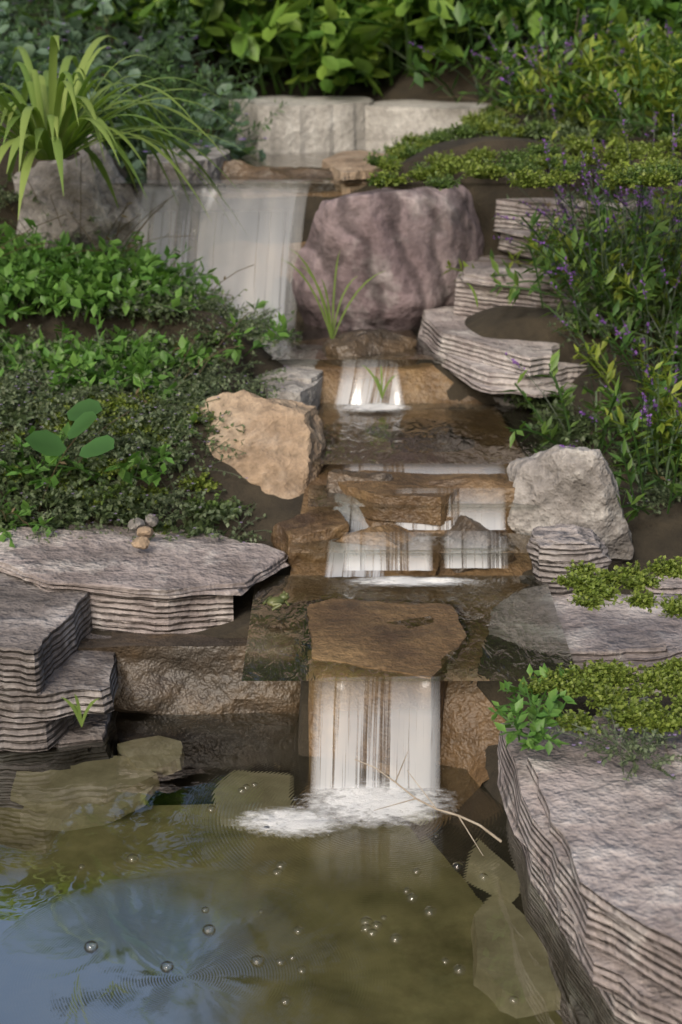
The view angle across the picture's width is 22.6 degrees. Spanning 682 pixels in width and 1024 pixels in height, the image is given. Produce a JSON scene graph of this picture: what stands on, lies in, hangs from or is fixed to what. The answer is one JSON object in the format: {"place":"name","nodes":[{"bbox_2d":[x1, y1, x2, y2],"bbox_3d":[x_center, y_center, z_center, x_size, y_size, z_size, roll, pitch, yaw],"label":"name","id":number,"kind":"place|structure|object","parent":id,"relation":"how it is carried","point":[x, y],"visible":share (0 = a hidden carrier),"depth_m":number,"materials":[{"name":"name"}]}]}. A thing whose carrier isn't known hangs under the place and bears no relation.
{"place":"outdoors","nodes":[
{"label":"outdoors","id":0,"kind":"place"},
{"bbox_2d":[108,711,298,727],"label":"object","id":1,"kind":"structure","parent":0,"point":[231,720],"depth_m":4.70,"materials":[{"name":"brown"}]},
{"bbox_2d":[0,728,626,1023],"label":"pond water","id":2,"kind":"structure","parent":0,"point":[101,811],"depth_m":3.81,"materials":[{"name":"green liquid"}]},
{"bbox_2d":[242,808,338,833],"bbox_3d":[-0.120,0.749,4.134,0.440,0.011,0.240,0,18,0],"label":"foam","id":3,"kind":"object","parent":2,"relation":"on","point":[291,822],"visible":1,"depth_m":4.13,"materials":[{"name":"white"}]},
{"bbox_2d":[79,782,517,1000],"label":"bubbles","id":4,"kind":"object","parent":2,"relation":"on","point":[134,854],"visible":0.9,"depth_m":3.71},
{"bbox_2d":[311,781,437,822],"bbox_3d":[0.090,0.717,4.229,0.600,0.011,0.400,0,18,0],"label":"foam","id":5,"kind":"object","parent":2,"relation":"on","point":[361,799],"visible":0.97,"depth_m":4.22,"materials":[{"name":"white"}]},
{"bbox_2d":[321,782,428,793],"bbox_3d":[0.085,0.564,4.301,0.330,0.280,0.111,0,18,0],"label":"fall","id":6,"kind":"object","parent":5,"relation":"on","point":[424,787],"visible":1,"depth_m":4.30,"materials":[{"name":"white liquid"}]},
{"bbox_2d":[354,752,501,854],"bbox_3d":[0.184,0.694,4.062,0.185,0.121,0.404,-15,23,-38],"label":"twig","id":7,"kind":"object","parent":2,"relation":"on","point":[470,821],"visible":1,"depth_m":4.08,"materials":[{"name":"brown wood"}]},
{"bbox_2d":[0,0,681,806],"bbox_3d":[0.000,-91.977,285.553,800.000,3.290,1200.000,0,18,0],"label":"ground","id":8,"kind":"structure","parent":0,"point":[290,220],"depth_m":6.18,"materials":[{"name":"soil"}]},
{"bbox_2d":[0,572,118,751],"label":"rock","id":9,"kind":"object","parent":8,"relation":"on","point":[46,665],"visible":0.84,"depth_m":4.55,"materials":[{"name":"stone"}]},
{"bbox_2d":[12,134,150,255],"bbox_3d":[-1.031,-1.210,6.820,0.587,0.687,0.519,-5,19,-16],"label":"rock","id":10,"kind":"object","parent":8,"relation":"on","point":[97,197],"visible":0.45,"depth_m":6.62,"materials":[{"name":"grey stone"}]},
{"bbox_2d":[0,35,268,238],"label":"ornamental grass","id":11,"kind":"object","parent":8,"relation":"on","point":[61,131],"depth_m":5.97,"materials":[{"name":"green plant"}]},
{"bbox_2d":[0,525,289,633],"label":"rock slab","id":12,"kind":"object","parent":8,"relation":"on","point":[183,584],"visible":0.95,"depth_m":4.91,"materials":[{"name":"stone"}]},
{"bbox_2d":[128,518,144,529],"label":"pebble","id":13,"kind":"object","parent":12,"relation":"on","point":[137,524],"visible":0.89,"depth_m":5.18,"materials":[{"name":"grey stone"}]},
{"bbox_2d":[131,536,149,548],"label":"pebble","id":14,"kind":"object","parent":12,"relation":"on","point":[142,542],"visible":1,"depth_m":5.02,"materials":[{"name":"beige stone"}]},
{"bbox_2d":[137,526,153,537],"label":"pebble","id":15,"kind":"object","parent":12,"relation":"on","point":[146,531],"visible":0.91,"depth_m":5.10,"materials":[{"name":"brown stone"}]},
{"bbox_2d":[145,513,158,526],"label":"pebble","id":16,"kind":"object","parent":12,"relation":"on","point":[152,522],"visible":0.94,"depth_m":5.21,"materials":[{"name":"grey stone"}]},
{"bbox_2d":[0,173,301,547],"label":"bank plants","id":17,"kind":"structure","parent":8,"relation":"on","point":[89,395],"depth_m":5.63,"materials":[{"name":"green plant"}]},
{"bbox_2d":[77,632,300,714],"bbox_3d":[-0.424,0.482,5.049,0.877,0.424,0.667,-1,18,-3],"label":"rock","id":18,"kind":"object","parent":8,"relation":"on","point":[178,674],"visible":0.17,"depth_m":4.74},
{"bbox_2d":[199,390,325,498],"bbox_3d":[-0.338,-0.117,5.602,0.593,0.573,0.470,5,19,16],"label":"tan boulder","id":19,"kind":"object","parent":8,"relation":"on","point":[282,446],"visible":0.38,"depth_m":5.44,"materials":[{"name":"beige stone"}]},
{"bbox_2d":[125,150,410,182],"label":"pool water","id":20,"kind":"structure","parent":8,"relation":"on","point":[306,159],"depth_m":7.08,"materials":[{"name":"brown liquid"}]},
{"bbox_2d":[61,248,477,726],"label":"grass sprigs","id":21,"kind":"object","parent":8,"relation":"on","point":[77,708],"depth_m":6.27,"materials":[{"name":"green plant"}]},
{"bbox_2d":[221,160,334,191],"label":"flat rock","id":22,"kind":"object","parent":8,"relation":"on","point":[234,167],"depth_m":6.88,"materials":[{"name":"brown stone"}]},
{"bbox_2d":[255,359,322,408],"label":"rock","id":23,"kind":"object","parent":8,"relation":"on","point":[304,385],"visible":0.37,"depth_m":6.07,"materials":[{"name":"grey stone"}]},
{"bbox_2d":[229,95,373,152],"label":"stone block","id":24,"kind":"structure","parent":8,"relation":"on","point":[318,124],"depth_m":7.73,"materials":[{"name":"beige stone"}]},
{"bbox_2d":[271,507,348,566],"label":"step rock","id":25,"kind":"object","parent":8,"relation":"on","point":[319,523],"visible":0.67,"depth_m":5.13,"materials":[{"name":"brown stone"}]},
{"bbox_2d":[128,122,531,785],"bbox_3d":[-0.119,-0.427,6.249,1.483,1.702,4.350,0,18,0],"label":"rock ledge","id":26,"kind":"object","parent":8,"relation":"on","point":[470,732],"visible":0.1,"depth_m":6.17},
{"bbox_2d":[147,139,230,193],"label":"flat rock","id":27,"kind":"object","parent":26,"relation":"on","point":[216,157],"visible":0.5,"depth_m":6.81,"materials":[{"name":"grey stone"}]},
{"bbox_2d":[0,0,681,169],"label":"plants","id":28,"kind":"structure","parent":8,"relation":"on","point":[341,43],"depth_m":7.73,"materials":[{"name":"green plant"}]},
{"bbox_2d":[252,321,445,358],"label":"running water","id":29,"kind":"structure","parent":8,"relation":"on","point":[310,340],"depth_m":6.35,"materials":[{"name":"brown liquid"}]},
{"bbox_2d":[326,469,392,519],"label":"step rock","id":30,"kind":"object","parent":8,"relation":"on","point":[335,477],"visible":0.27,"depth_m":5.29,"materials":[{"name":"brown stone"}]},
{"bbox_2d":[321,150,401,194],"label":"rock","id":31,"kind":"object","parent":8,"relation":"on","point":[347,165],"visible":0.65,"depth_m":6.82,"materials":[{"name":"brown stone"}]},
{"bbox_2d":[318,328,417,366],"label":"rock","id":32,"kind":"object","parent":8,"relation":"on","point":[359,342],"visible":0.34,"depth_m":6.26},
{"bbox_2d":[330,525,440,574],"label":"step rock","id":33,"kind":"object","parent":8,"relation":"on","point":[395,536],"visible":0.61,"depth_m":5.08,"materials":[{"name":"brown stone"}]},
{"bbox_2d":[307,599,465,778],"bbox_3d":[0.135,0.471,4.617,0.451,0.309,0.636,-1,18,-4],"label":"ledge rock","id":34,"kind":"object","parent":8,"relation":"on","point":[384,727],"visible":0.86,"depth_m":4.44,"materials":[{"name":"brown stone"}]},
{"bbox_2d":[242,575,573,680],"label":"water surface","id":35,"kind":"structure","parent":34,"relation":"on","point":[511,626],"depth_m":4.64,"materials":[{"name":"brown liquid"}]},
{"bbox_2d":[262,591,288,610],"bbox_3d":[-0.173,0.241,4.700,0.069,0.037,0.072,-10,21,-29],"label":"frog","id":36,"kind":"object","parent":35,"relation":"on","point":[277,602],"visible":1,"depth_m":4.69},
{"bbox_2d":[349,569,425,570],"bbox_3d":[0.135,0.115,5.028,0.270,0.103,0.054,0,18,0],"label":"foam","id":37,"kind":"object","parent":35,"relation":"on","point":[385,569],"visible":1,"depth_m":5.02,"materials":[{"name":"white liquid"}]},
{"bbox_2d":[353,576,460,584],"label":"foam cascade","id":38,"kind":"object","parent":35,"relation":"on","point":[407,580],"visible":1,"depth_m":4.94,"materials":[{"name":"white liquid"}]},
{"bbox_2d":[329,572,378,576],"bbox_3d":[0.040,0.053,5.159,0.180,0.150,0.424,0,18,0],"label":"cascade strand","id":39,"kind":"object","parent":38,"relation":"on","point":[339,574],"visible":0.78,"depth_m":4.99,"materials":[{"name":"white liquid"}]},
{"bbox_2d":[291,183,483,329],"bbox_3d":[0.178,-0.954,6.793,0.744,0.707,0.625,7,19,21],"label":"boulder","id":40,"kind":"object","parent":8,"relation":"on","point":[412,241],"visible":0.73,"depth_m":6.56,"materials":[{"name":"grey stone"}]},
{"bbox_2d":[290,533,531,552],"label":"cascade water","id":41,"kind":"structure","parent":8,"relation":"on","point":[446,543],"depth_m":5.06,"materials":[{"name":"brown liquid"}]},
{"bbox_2d":[338,464,486,533],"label":"rock","id":42,"kind":"object","parent":8,"relation":"on","point":[405,486],"visible":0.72,"depth_m":5.20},
{"bbox_2d":[308,485,539,506],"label":"cascade water","id":43,"kind":"structure","parent":42,"relation":"on","point":[320,496],"depth_m":5.18,"materials":[{"name":"brown liquid"}]},
{"bbox_2d":[406,528,498,529],"bbox_3d":[0.330,-0.009,5.177,0.340,0.118,0.053,0,18,0],"label":"foam","id":44,"kind":"object","parent":42,"relation":"attached to","point":[445,528],"visible":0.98,"depth_m":5.17,"materials":[{"name":"white liquid"}]},
{"bbox_2d":[365,100,490,149],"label":"stone block","id":45,"kind":"structure","parent":8,"relation":"on","point":[387,121],"depth_m":7.75,"materials":[{"name":"beige stone"}]},
{"bbox_2d":[312,403,583,463],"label":"pool water","id":46,"kind":"structure","parent":8,"relation":"on","point":[442,433],"depth_m":5.74,"materials":[{"name":"brown liquid"}]},
{"bbox_2d":[347,403,402,410],"bbox_3d":[0.120,-0.373,6.061,0.400,0.011,0.200,0,18,0],"label":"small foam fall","id":47,"kind":"object","parent":46,"relation":"on","point":[376,406],"visible":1,"depth_m":6.06,"materials":[{"name":"white liquid"}]},
{"bbox_2d":[339,401,398,404],"bbox_3d":[0.100,-0.470,6.154,0.260,0.150,0.106,0,18,0],"label":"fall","id":48,"kind":"object","parent":47,"relation":"on","point":[362,403],"visible":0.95,"depth_m":6.14,"materials":[{"name":"white liquid"}]},
{"bbox_2d":[422,473,514,532],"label":"step rock","id":49,"kind":"object","parent":8,"relation":"on","point":[486,488],"visible":0.46,"depth_m":5.20,"materials":[{"name":"brown stone"}]},
{"bbox_2d":[440,515,513,572],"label":"step rock","id":50,"kind":"object","parent":8,"relation":"on","point":[467,528],"visible":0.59,"depth_m":5.09,"materials":[{"name":"stone"}]},
{"bbox_2d":[448,566,499,567],"bbox_3d":[0.400,0.111,5.047,0.200,0.100,0.053,0,18,0],"label":"foam","id":51,"kind":"object","parent":50,"relation":"attached to","point":[470,567],"visible":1,"depth_m":5.04,"materials":[{"name":"white liquid"}]},
{"bbox_2d":[418,306,587,397],"bbox_3d":[0.623,-0.651,6.445,0.655,0.142,1.274,1,18,-6],"label":"ledge rock","id":52,"kind":"object","parent":8,"relation":"on","point":[479,362],"visible":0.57,"depth_m":6.04,"materials":[{"name":"stone"}]},
{"bbox_2d":[454,255,597,316],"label":"rock","id":53,"kind":"object","parent":52,"relation":"on","point":[479,280],"visible":0.19,"depth_m":6.40,"materials":[{"name":"stone"}]},
{"bbox_2d":[556,228,681,278],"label":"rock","id":54,"kind":"object","parent":53,"relation":"on","point":[628,247],"visible":0.03,"depth_m":6.37,"materials":[{"name":"stone"}]},
{"bbox_2d":[493,397,517,405],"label":"rock pillar","id":55,"kind":"structure","parent":8,"relation":"on","point":[500,401],"depth_m":6.13,"materials":[{"name":"grey stone"}]},
{"bbox_2d":[364,0,681,780],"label":"bank plants","id":56,"kind":"structure","parent":8,"relation":"on","point":[634,88],"depth_m":5.97,"materials":[{"name":"green plant"}]},
{"bbox_2d":[506,445,633,561],"bbox_3d":[0.698,-0.024,5.241,0.408,0.406,0.320,-4,18,-11],"label":"boulder","id":57,"kind":"object","parent":8,"relation":"on","point":[559,484],"visible":0.71,"depth_m":5.13,"materials":[{"name":"grey stone"}]},
{"bbox_2d":[493,198,663,258],"bbox_3d":[0.934,-1.198,6.913,0.781,0.209,1.055,-1,18,-3],"label":"rock","id":58,"kind":"object","parent":8,"relation":"on","point":[504,207],"visible":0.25,"depth_m":6.61,"materials":[{"name":"stone"}]},
{"bbox_2d":[551,593,681,692],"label":"slab rock","id":59,"kind":"object","parent":8,"relation":"on","point":[625,633],"visible":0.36,"depth_m":4.70,"materials":[{"name":"stone"}]},
{"bbox_2d":[526,523,611,595],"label":"dark rock","id":60,"kind":"object","parent":59,"relation":"on","point":[552,551],"visible":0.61,"depth_m":4.96,"materials":[{"name":"stone"}]},
{"bbox_2d":[645,576,681,595],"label":"slab rock","id":61,"kind":"object","parent":8,"relation":"on","point":[671,585],"visible":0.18,"depth_m":5.13,"materials":[{"name":"stone"}]},
{"bbox_3d":[0.000,1.489,3.165,4.400,0.163,3.100,0,18,0],"label":"pond bed","id":62,"kind":"object","parent":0,"visible":0},
{"bbox_2d":[497,696,681,1023],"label":"slab rock","id":63,"kind":"object","parent":62,"relation":"on","point":[600,845],"visible":0.81,"depth_m":3.53,"materials":[{"name":"stone"}]}
]}

